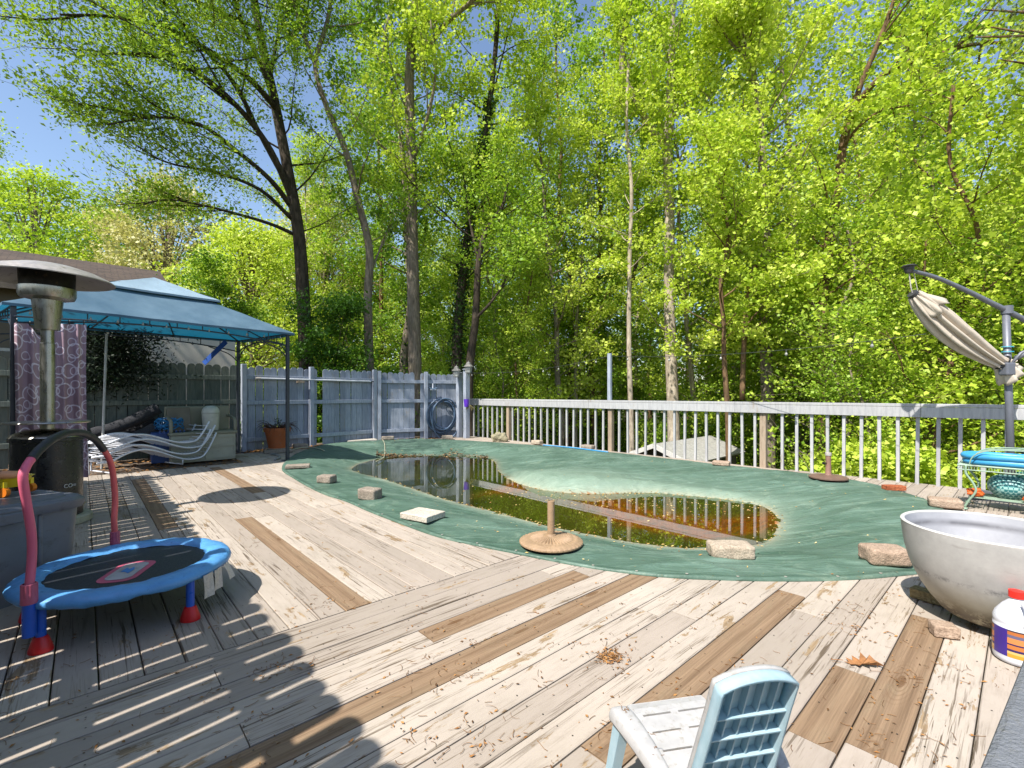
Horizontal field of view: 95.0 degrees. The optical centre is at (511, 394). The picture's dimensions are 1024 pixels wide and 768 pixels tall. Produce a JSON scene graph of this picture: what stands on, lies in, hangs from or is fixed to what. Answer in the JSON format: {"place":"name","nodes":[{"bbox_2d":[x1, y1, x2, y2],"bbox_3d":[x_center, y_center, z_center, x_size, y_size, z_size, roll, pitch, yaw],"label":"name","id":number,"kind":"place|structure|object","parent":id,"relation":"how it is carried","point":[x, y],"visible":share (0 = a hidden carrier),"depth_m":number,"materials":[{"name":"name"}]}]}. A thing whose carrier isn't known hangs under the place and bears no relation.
{"place":"outdoors","nodes":[
{"label":"outdoors","id":0,"kind":"place"},
{"bbox_2d":[0,436,438,478],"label":"soil","id":1,"kind":"structure","parent":0,"point":[125,464],"depth_m":7.81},
{"bbox_2d":[0,356,240,468],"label":"back fence","id":2,"kind":"object","parent":1,"relation":"on","point":[210,387],"visible":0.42,"depth_m":8.53,"materials":[{"name":"grey paint"}]},
{"bbox_2d":[89,423,159,459],"bbox_3d":[-6.329,0.766,7.718,0.273,0.548,0.927,0,0,34],"label":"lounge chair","id":3,"kind":"object","parent":1,"relation":"on","point":[149,428],"visible":0.29,"depth_m":7.75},
{"bbox_2d":[104,417,156,440],"bbox_3d":[-6.726,0.634,8.211,0.189,0.450,0.887,0,0,44],"label":"carpet roll","id":4,"kind":"object","parent":3,"relation":"on","point":[142,425],"visible":0.15,"depth_m":8.25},
{"bbox_2d":[90,403,161,438],"bbox_3d":[-6.605,0.454,8.060,0.956,0.596,0.210,0,0,-44],"label":"carpet roll","id":5,"kind":"object","parent":4,"relation":"on","point":[139,417],"visible":0.88,"depth_m":8.02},
{"bbox_2d":[164,406,236,463],"bbox_3d":[-5.460,0.680,8.237,0.540,0.940,1.000,0,0,45],"label":"storage bench","id":6,"kind":"object","parent":1,"relation":"on","point":[222,447],"visible":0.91,"depth_m":8.19,"materials":[{"name":"beige plastic"}]},
{"bbox_2d":[240,364,376,451],"bbox_3d":[-4.448,0.318,10.634,0.134,1.865,3.095,0,0,42],"label":"picket fence","id":7,"kind":"object","parent":1,"relation":"on","point":[355,418],"visible":0.78,"depth_m":10.51,"materials":[{"name":"grey paint"}]},
{"bbox_2d":[377,371,455,439],"bbox_3d":[-2.391,0.330,12.281,2.290,1.840,0.134,0,0,-26],"label":"picket fence","id":8,"kind":"object","parent":1,"relation":"on","point":[396,416],"visible":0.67,"depth_m":12.20,"materials":[{"name":"grey paint"}]},
{"bbox_2d":[426,398,456,437],"bbox_3d":[-1.840,0.662,12.450,0.916,1.142,0.226,0,0,-26],"label":"vacuum hose","id":9,"kind":"object","parent":8,"relation":"hanging from","point":[429,417],"visible":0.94,"depth_m":12.36,"materials":[{"name":"blue plastic"}]},
{"bbox_2d":[0,436,1023,767],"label":"deck floor","id":10,"kind":"structure","parent":0,"point":[286,522],"depth_m":2.08,"materials":[{"name":"paint"}]},
{"bbox_2d":[0,490,84,608],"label":"storage tote","id":11,"kind":"object","parent":10,"relation":"on","point":[55,512],"visible":0.59,"depth_m":2.65,"materials":[{"name":"grey plastic"}]},
{"bbox_2d":[0,260,115,524],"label":"patio heater","id":12,"kind":"object","parent":10,"relation":"on","point":[49,289],"visible":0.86,"depth_m":4.08,"materials":[{"name":"silver metal"}]},
{"bbox_2d":[3,429,234,655],"bbox_3d":[-2.032,0.662,2.491,0.966,0.976,0.986,0,0,0],"label":"toddler trampoline","id":13,"kind":"object","parent":10,"relation":"on","point":[115,571],"visible":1,"depth_m":2.36,"materials":[{"name":"blue plastic"}]},
{"bbox_2d":[0,277,294,460],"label":"gazebo","id":14,"kind":"object","parent":10,"relation":"on","point":[164,308],"visible":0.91,"depth_m":7.27,"materials":[{"name":"fabric"}]},
{"bbox_2d":[14,315,96,476],"bbox_3d":[-5.574,0.050,5.754,0.111,2.020,0.739,0,0,35],"label":"shower curtain","id":15,"kind":"object","parent":14,"relation":"hanging from","point":[70,371],"visible":0.58,"depth_m":5.76,"materials":[{"name":"fabric"}]},
{"bbox_2d":[89,432,216,472],"bbox_3d":[-5.711,0.897,7.461,0.578,0.487,1.697,0,0,25],"label":"wire lounger","id":16,"kind":"object","parent":10,"relation":"on","point":[147,451],"visible":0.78,"depth_m":7.30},
{"bbox_2d":[88,429,211,458],"bbox_3d":[-5.744,0.788,7.392,0.578,0.401,1.664,0,0,25],"label":"wire lounger","id":17,"kind":"object","parent":16,"relation":"on","point":[141,446],"visible":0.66,"depth_m":7.23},
{"bbox_2d":[88,424,215,450],"bbox_3d":[-5.704,0.708,7.476,0.578,0.372,1.630,0,0,25],"label":"wire lounger","id":18,"kind":"object","parent":17,"relation":"on","point":[128,440],"visible":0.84,"depth_m":7.34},
{"bbox_2d":[88,421,209,444],"bbox_3d":[-5.741,0.628,7.397,0.578,0.344,1.596,0,0,25],"label":"wire lounger","id":19,"kind":"object","parent":18,"relation":"on","point":[120,434],"visible":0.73,"depth_m":7.25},
{"bbox_2d":[257,418,301,449],"bbox_3d":[-4.752,0.800,9.590,0.836,0.640,0.838,0,0,-25],"label":"terracotta pot","id":20,"kind":"object","parent":10,"relation":"on","point":[275,437],"visible":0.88,"depth_m":9.39,"materials":[{"name":"orange ceramic"}]},
{"bbox_2d":[0,479,1008,767],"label":"deck leaf bits","id":21,"kind":"object","parent":10,"relation":"on","point":[516,683],"visible":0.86,"depth_m":1.90,"materials":[{"name":"plant"}]},
{"bbox_2d":[2,490,1018,767],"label":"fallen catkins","id":22,"kind":"object","parent":10,"relation":"on","point":[510,684],"visible":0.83,"depth_m":1.89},
{"bbox_2d":[282,438,944,581],"bbox_3d":[-0.181,1.313,7.360,5.594,0.412,10.851,0,0,-44],"label":"pool cover","id":23,"kind":"object","parent":10,"relation":"on","point":[841,522],"visible":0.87,"depth_m":5.50,"materials":[{"name":"green plastic"}]},
{"bbox_2d":[400,507,444,522],"bbox_3d":[-0.811,1.094,4.263,0.333,0.056,0.252,-1,0,33],"label":"paver slab","id":24,"kind":"object","parent":23,"relation":"on","point":[423,515],"depth_m":4.20,"materials":[{"name":"stone"}]},
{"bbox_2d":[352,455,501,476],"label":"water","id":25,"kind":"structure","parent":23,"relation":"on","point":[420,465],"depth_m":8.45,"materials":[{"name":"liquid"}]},
{"bbox_2d":[519,500,582,552],"bbox_3d":[0.292,0.951,3.506,0.476,0.312,0.476,0,0,0],"label":"umbrella base","id":26,"kind":"object","parent":23,"relation":"on","point":[550,540],"visible":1,"depth_m":3.44,"materials":[{"name":"stone"}]},
{"bbox_2d":[706,539,754,559],"bbox_3d":[1.541,1.097,3.311,0.297,0.104,0.176,-1,0,6],"label":"stone block","id":27,"kind":"object","parent":23,"relation":"on","point":[737,549],"depth_m":3.23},
{"bbox_2d":[858,543,911,566],"bbox_3d":[2.495,1.071,3.138,0.258,0.113,0.189,0,0,10],"label":"stone block","id":28,"kind":"object","parent":23,"relation":"on","point":[882,554],"depth_m":3.07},
{"bbox_2d":[606,664,798,767],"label":"child chair","id":29,"kind":"object","parent":10,"relation":"on","point":[740,718],"visible":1,"depth_m":1.14,"materials":[{"name":"white plastic"}]},
{"bbox_2d":[470,353,1023,489],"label":"deck railing","id":30,"kind":"object","parent":10,"relation":"attached to","point":[982,412],"visible":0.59,"depth_m":7.39,"materials":[{"name":"grey paint"}]},
{"bbox_2d":[928,619,960,639],"bbox_3d":[2.058,1.120,2.234,0.103,0.059,0.079,0,0,20],"label":"prop brick","id":31,"kind":"object","parent":10,"relation":"on","point":[944,629],"visible":1,"depth_m":2.21,"materials":[{"name":"stone"}]},
{"bbox_2d":[900,264,1023,498],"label":"cantilever umbrella","id":32,"kind":"object","parent":10,"relation":"on","point":[939,320],"visible":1,"depth_m":5.11,"materials":[{"name":"fabric"}]},
{"bbox_2d":[957,447,1023,508],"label":"wire table","id":33,"kind":"object","parent":10,"relation":"on","point":[986,495],"visible":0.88,"depth_m":4.65,"materials":[{"name":"green metal"}]},
{"bbox_2d":[962,458,1023,468],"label":"pool ring","id":34,"kind":"object","parent":33,"relation":"on","point":[997,464],"visible":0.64,"depth_m":4.56,"materials":[{"name":"blue plastic"}]},
{"bbox_2d":[960,451,1023,462],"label":"pool ring","id":35,"kind":"object","parent":34,"relation":"on","point":[1001,457],"visible":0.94,"depth_m":4.63,"materials":[{"name":"blue plastic"}]},
{"bbox_2d":[987,471,1023,499],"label":"glazed pot","id":36,"kind":"object","parent":33,"relation":"on","point":[1011,487],"visible":0.98,"depth_m":4.57,"materials":[{"name":"teal ceramic"}]},
{"bbox_2d":[981,661,1023,767],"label":"stair handrail","id":37,"kind":"object","parent":10,"relation":"on","point":[1006,748],"depth_m":0.40,"materials":[{"name":"grey paint"}]},
{"bbox_2d":[992,588,1023,667],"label":"jug","id":38,"kind":"object","parent":10,"relation":"on","point":[1008,630],"visible":0.99,"depth_m":2.00,"materials":[{"name":"white plastic"}]},
{"bbox_3d":[2.539,1.121,2.308,0.207,0.058,0.106,-1,1,-40],"label":"prop brick","id":39,"kind":"object","parent":10,"relation":"on","visible":0},
{"bbox_2d":[900,510,1023,628],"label":"planter pot","id":40,"kind":"object","parent":39,"relation":"on","point":[968,566],"visible":0.85,"depth_m":2.25,"materials":[{"name":"ceramic"}]},
{"bbox_2d":[0,0,1023,395],"label":"sky","id":41,"kind":"structure","parent":0,"point":[41,144],"materials":[{"name":"blue"}]},
{"bbox_2d":[48,396,990,767],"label":"ground","id":42,"kind":"structure","parent":0,"point":[522,434],"depth_m":3.62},
{"bbox_2d":[0,156,135,267],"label":"maple tree","id":43,"kind":"object","parent":42,"relation":"on","point":[33,233],"visible":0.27,"depth_m":25.62,"materials":[{"name":"green plant"}]},
{"bbox_2d":[0,249,166,463],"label":"house","id":44,"kind":"structure","parent":42,"relation":"on","point":[108,272],"depth_m":13.37,"materials":[{"name":"brown"}]},
{"bbox_2d":[44,200,184,276],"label":"maple tree","id":45,"kind":"object","parent":42,"relation":"on","point":[62,231],"visible":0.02,"depth_m":31.87,"materials":[{"name":"green plant"}]},
{"bbox_2d":[35,320,201,416],"bbox_3d":[-6.900,-0.682,8.266,2.429,2.181,2.337,0,0,-39],"label":"evergreen shrub","id":46,"kind":"object","parent":42,"relation":"on","point":[120,349],"visible":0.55,"depth_m":8.05,"materials":[{"name":"green plant"}]},
{"bbox_2d":[56,163,245,358],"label":"maple tree","id":47,"kind":"object","parent":42,"relation":"on","point":[133,234],"visible":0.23,"depth_m":25.35,"materials":[{"name":"green plant"}]},
{"bbox_2d":[126,335,234,459],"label":"pale outbuilding","id":48,"kind":"structure","parent":42,"relation":"on","point":[189,353],"depth_m":10.10,"materials":[{"name":"beige"}]},
{"bbox_2d":[0,0,396,374],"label":"oak tree","id":49,"kind":"object","parent":42,"relation":"on","point":[141,47],"visible":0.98,"depth_m":11.23,"materials":[{"name":"green plant"}]},
{"bbox_2d":[156,242,291,442],"bbox_3d":[-9.524,-1.126,14.923,4.416,6.877,4.882,0,0,0],"label":"evergreen shrub","id":50,"kind":"object","parent":42,"relation":"on","point":[217,285],"visible":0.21,"depth_m":14.48,"materials":[{"name":"green plant"}]},
{"bbox_2d":[141,210,350,415],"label":"maple tree","id":51,"kind":"object","parent":42,"relation":"on","point":[239,241],"visible":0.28,"depth_m":21.27,"materials":[{"name":"green plant"}]},
{"bbox_2d":[248,126,352,382],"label":"woodland tree","id":52,"kind":"object","parent":42,"relation":"on","point":[302,170],"visible":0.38,"depth_m":21.69,"materials":[{"name":"green plant"}]},
{"bbox_2d":[238,177,396,371],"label":"maple tree","id":53,"kind":"object","parent":42,"relation":"on","point":[334,235],"visible":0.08,"depth_m":26.74,"materials":[{"name":"green plant"}]},
{"bbox_2d":[268,122,373,366],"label":"woodland tree","id":54,"kind":"object","parent":42,"relation":"on","point":[328,199],"visible":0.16,"depth_m":25.75,"materials":[{"name":"green plant"}]},
{"bbox_2d":[268,282,385,442],"bbox_3d":[-5.179,-0.639,13.057,3.359,4.812,3.356,0,0,0],"label":"evergreen shrub","id":55,"kind":"object","parent":42,"relation":"on","point":[348,309],"visible":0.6,"depth_m":12.75,"materials":[{"name":"green plant"}]},
{"bbox_2d":[243,0,452,371],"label":"leaning tree","id":56,"kind":"object","parent":42,"relation":"on","point":[370,260],"visible":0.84,"depth_m":14.40,"materials":[{"name":"green plant"}]},
{"bbox_2d":[311,20,437,390],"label":"woodland tree","id":57,"kind":"object","parent":42,"relation":"on","point":[379,298],"visible":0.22,"depth_m":22.23,"materials":[{"name":"green plant"}]},
{"bbox_2d":[356,258,443,371],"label":"woodland tree","id":58,"kind":"object","parent":42,"relation":"on","point":[378,350],"visible":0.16,"depth_m":22.64,"materials":[{"name":"green plant"}]},
{"bbox_2d":[340,95,478,370],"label":"woodland tree","id":59,"kind":"object","parent":42,"relation":"on","point":[440,217],"visible":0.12,"depth_m":25.87,"materials":[{"name":"green plant"}]},
{"bbox_2d":[308,0,516,373],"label":"woodland tree","id":60,"kind":"object","parent":42,"relation":"on","point":[403,347],"visible":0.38,"depth_m":18.84,"materials":[{"name":"green plant"}]},
{"bbox_2d":[300,0,569,435],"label":"straight tree","id":61,"kind":"object","parent":42,"relation":"on","point":[430,20],"visible":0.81,"depth_m":14.58,"materials":[{"name":"green plant"}]},
{"bbox_2d":[419,214,523,419],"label":"woodland tree","id":62,"kind":"object","parent":42,"relation":"on","point":[436,291],"visible":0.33,"depth_m":18.39,"materials":[{"name":"green plant"}]},
{"bbox_2d":[380,0,564,374],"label":"ivy tree","id":63,"kind":"object","parent":42,"relation":"on","point":[457,340],"visible":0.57,"depth_m":15.35,"materials":[{"name":"green plant"}]},
{"bbox_2d":[422,93,548,412],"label":"woodland tree","id":64,"kind":"object","parent":42,"relation":"on","point":[487,280],"visible":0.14,"depth_m":21.57,"materials":[{"name":"green plant"}]},
{"bbox_2d":[384,103,591,435],"bbox_3d":[-0.253,-3.284,14.180,5.993,10.281,4.702,0,0,26],"label":"forked tree","id":65,"kind":"object","parent":42,"relation":"on","point":[514,255],"visible":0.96,"depth_m":13.95,"materials":[{"name":"green plant"}]},
{"bbox_2d":[440,54,553,387],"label":"woodland tree","id":66,"kind":"object","parent":42,"relation":"on","point":[499,93],"visible":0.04,"depth_m":28.60,"materials":[{"name":"green plant"}]},
{"bbox_2d":[440,274,565,441],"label":"woodland tree","id":67,"kind":"object","parent":42,"relation":"on","point":[494,329],"visible":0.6,"depth_m":16.02,"materials":[{"name":"green plant"}]},
{"bbox_2d":[0,162,1005,422],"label":"woods","id":68,"kind":"object","parent":42,"relation":"on","point":[372,292],"depth_m":43.35,"materials":[{"name":"green plant"}]},
{"bbox_2d":[473,231,568,437],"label":"woodland tree","id":69,"kind":"object","parent":42,"relation":"on","point":[524,287],"visible":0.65,"depth_m":15.89,"materials":[{"name":"green plant"}]},
{"bbox_2d":[475,5,631,445],"bbox_3d":[1.374,-4.702,16.854,5.629,17.163,5.640,0,0,26],"label":"woodland tree","id":70,"kind":"object","parent":42,"relation":"on","point":[547,93],"visible":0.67,"depth_m":16.65,"materials":[{"name":"green plant"}]},
{"bbox_2d":[477,0,638,446],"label":"woodland tree","id":71,"kind":"object","parent":42,"relation":"on","point":[557,17],"visible":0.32,"depth_m":19.92,"materials":[{"name":"green plant"}]},
{"bbox_2d":[514,48,637,446],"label":"woodland tree","id":72,"kind":"object","parent":42,"relation":"on","point":[574,183],"visible":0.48,"depth_m":17.89,"materials":[{"name":"green plant"}]},
{"bbox_2d":[532,286,663,451],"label":"woodland tree","id":73,"kind":"object","parent":42,"relation":"on","point":[619,388],"visible":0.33,"depth_m":19.35,"materials":[{"name":"green plant"}]},
{"bbox_2d":[524,7,676,444],"bbox_3d":[3.373,-5.484,18.829,5.701,19.700,5.859,0,0,29],"label":"woodland tree","id":74,"kind":"object","parent":42,"relation":"on","point":[592,44],"visible":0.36,"depth_m":18.29,"materials":[{"name":"green plant"}]},
{"bbox_2d":[562,269,665,451],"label":"woodland tree","id":75,"kind":"object","parent":42,"relation":"on","point":[634,326],"visible":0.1,"depth_m":22.15,"materials":[{"name":"green plant"}]},
{"bbox_2d":[560,0,694,451],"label":"slender tree","id":76,"kind":"object","parent":42,"relation":"on","point":[617,91],"visible":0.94,"depth_m":14.93,"materials":[{"name":"green plant"}]},
{"bbox_2d":[584,158,676,420],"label":"woodland tree","id":77,"kind":"object","parent":42,"relation":"on","point":[646,312],"visible":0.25,"depth_m":29.83,"materials":[{"name":"green plant"}]},
{"bbox_2d":[578,53,709,448],"bbox_3d":[5.751,-6.018,21.676,6.001,20.734,6.166,0,0,-21],"label":"woodland tree","id":78,"kind":"object","parent":42,"relation":"on","point":[634,277],"visible":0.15,"depth_m":21.50,"materials":[{"name":"green plant"}]},
{"bbox_2d":[591,0,753,441],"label":"tulip poplar","id":79,"kind":"object","parent":42,"relation":"on","point":[669,35],"visible":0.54,"depth_m":15.54,"materials":[{"name":"green plant"}]},
{"bbox_2d":[629,436,745,463],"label":"garden shed","id":80,"kind":"structure","parent":42,"relation":"on","point":[712,448],"depth_m":12.99,"materials":[{"name":"grey"}]},
{"bbox_2d":[626,412,753,463],"bbox_3d":[6.494,2.610,17.588,5.136,4.353,4.915,0,0,35],"label":"woodland bush","id":81,"kind":"object","parent":42,"relation":"on","point":[658,432],"visible":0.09,"depth_m":17.22,"materials":[{"name":"green plant"}]},
{"bbox_2d":[598,1,781,437],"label":"woodland tree","id":82,"kind":"object","parent":42,"relation":"on","point":[687,325],"visible":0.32,"depth_m":17.30,"materials":[{"name":"green plant"}]},
{"bbox_2d":[632,250,781,449],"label":"woodland tree","id":83,"kind":"object","parent":42,"relation":"on","point":[716,383],"visible":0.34,"depth_m":18.05,"materials":[{"name":"green plant"}]},
{"bbox_2d":[638,96,826,463],"bbox_3d":[5.928,-1.953,13.235,4.866,12.598,4.387,0,0,0],"label":"crooked tree","id":84,"kind":"object","parent":42,"relation":"on","point":[700,140],"visible":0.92,"depth_m":12.71,"materials":[{"name":"green plant"}]},
{"bbox_2d":[681,1,819,427],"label":"woodland tree","id":85,"kind":"object","parent":42,"relation":"on","point":[783,157],"visible":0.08,"depth_m":20.18,"materials":[{"name":"green plant"}]},
{"bbox_2d":[654,0,888,468],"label":"poplar tree","id":86,"kind":"object","parent":42,"relation":"on","point":[726,27],"visible":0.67,"depth_m":13.31,"materials":[{"name":"green plant"}]},
{"bbox_2d":[729,307,813,468],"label":"woodland tree","id":87,"kind":"object","parent":42,"relation":"on","point":[758,387],"visible":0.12,"depth_m":17.54,"materials":[{"name":"green plant"}]},
{"bbox_2d":[684,0,941,465],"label":"woodland tree","id":88,"kind":"object","parent":42,"relation":"on","point":[788,126],"visible":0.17,"depth_m":16.95,"materials":[{"name":"green plant"}]},
{"bbox_2d":[744,269,898,469],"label":"woodland tree","id":89,"kind":"object","parent":42,"relation":"on","point":[790,394],"visible":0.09,"depth_m":15.41,"materials":[{"name":"green plant"}]},
{"bbox_2d":[727,153,998,487],"bbox_3d":[8.671,-0.893,12.301,5.504,10.644,6.370,0,0,26],"label":"woodland tree","id":90,"kind":"object","parent":42,"relation":"on","point":[852,225],"visible":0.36,"depth_m":12.30,"materials":[{"name":"green plant"}]},
{"bbox_2d":[776,4,952,418],"bbox_3d":[13.238,-4.831,17.686,5.385,18.605,5.533,0,0,37],"label":"woodland tree","id":91,"kind":"object","parent":42,"relation":"on","point":[859,65],"visible":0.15,"depth_m":17.50,"materials":[{"name":"green plant"}]},
{"bbox_2d":[768,284,966,479],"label":"woodland tree","id":92,"kind":"object","parent":42,"relation":"on","point":[850,382],"visible":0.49,"depth_m":10.83,"materials":[{"name":"green plant"}]},
{"bbox_2d":[774,183,966,466],"bbox_3d":[10.283,-0.822,13.686,4.480,10.484,4.560,0,0,17],"label":"woodland tree","id":93,"kind":"object","parent":42,"relation":"on","point":[864,247],"visible":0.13,"depth_m":13.70,"materials":[{"name":"green plant"}]},
{"bbox_2d":[729,0,1023,460],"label":"arching tree","id":94,"kind":"object","parent":42,"relation":"on","point":[882,35],"visible":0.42,"depth_m":12.59,"materials":[{"name":"green plant"}]},
{"bbox_2d":[801,285,956,466],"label":"woodland tree","id":95,"kind":"object","parent":42,"relation":"on","point":[808,430],"visible":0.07,"depth_m":13.91,"materials":[{"name":"green plant"}]},
{"bbox_2d":[789,418,1004,488],"bbox_3d":[8.283,2.574,10.319,4.265,4.109,4.432,0,0,3],"label":"woodland bush","id":96,"kind":"object","parent":42,"relation":"on","point":[888,458],"visible":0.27,"depth_m":9.81,"materials":[{"name":"green plant"}]},
{"bbox_2d":[839,143,966,435],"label":"woodland tree","id":97,"kind":"object","parent":42,"relation":"on","point":[870,192],"visible":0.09,"depth_m":15.38,"materials":[{"name":"green plant"}]},
{"bbox_2d":[818,0,995,325],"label":"woodland tree","id":98,"kind":"object","parent":42,"relation":"on","point":[965,69],"visible":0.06,"depth_m":18.94,"materials":[{"name":"green plant"}]},
{"bbox_2d":[797,0,1023,488],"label":"woodland tree","id":99,"kind":"object","parent":42,"relation":"on","point":[956,111],"visible":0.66,"depth_m":9.91,"materials":[{"name":"green plant"}]},
{"bbox_2d":[820,172,1023,487],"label":"woodland tree","id":100,"kind":"object","parent":42,"relation":"on","point":[927,258],"visible":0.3,"depth_m":10.46,"materials":[{"name":"green plant"}]},
{"bbox_2d":[841,0,1022,393],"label":"woodland tree","id":101,"kind":"object","parent":42,"relation":"on","point":[931,186],"visible":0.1,"depth_m":16.88,"materials":[{"name":"green plant"}]},
{"bbox_2d":[893,213,1023,490],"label":"woodland tree","id":102,"kind":"object","parent":42,"relation":"on","point":[984,270],"visible":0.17,"depth_m":9.86,"materials":[{"name":"green plant"}]},
{"bbox_2d":[904,180,1023,469],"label":"woodland tree","id":103,"kind":"object","parent":42,"relation":"on","point":[970,233],"visible":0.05,"depth_m":13.88,"materials":[{"name":"green plant"}]},
{"bbox_2d":[913,163,1023,490],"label":"woodland tree","id":104,"kind":"object","parent":42,"relation":"on","point":[991,288],"visible":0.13,"depth_m":10.41,"materials":[{"name":"green plant"}]},
{"bbox_2d":[928,135,1022,473],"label":"woodland tree","id":105,"kind":"object","parent":42,"relation":"on","point":[997,205],"visible":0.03,"depth_m":14.33,"materials":[{"name":"green plant"}]},
{"bbox_2d":[929,75,1023,487],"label":"woodland tree","id":106,"kind":"object","parent":42,"relation":"on","point":[1011,260],"visible":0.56,"depth_m":8.56,"materials":[{"name":"green plant"}]},
{"bbox_2d":[944,0,1023,140],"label":"tree","id":107,"kind":"object","parent":42,"relation":"on","point":[1014,12],"visible":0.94,"depth_m":8.22,"materials":[{"name":"green plant"}]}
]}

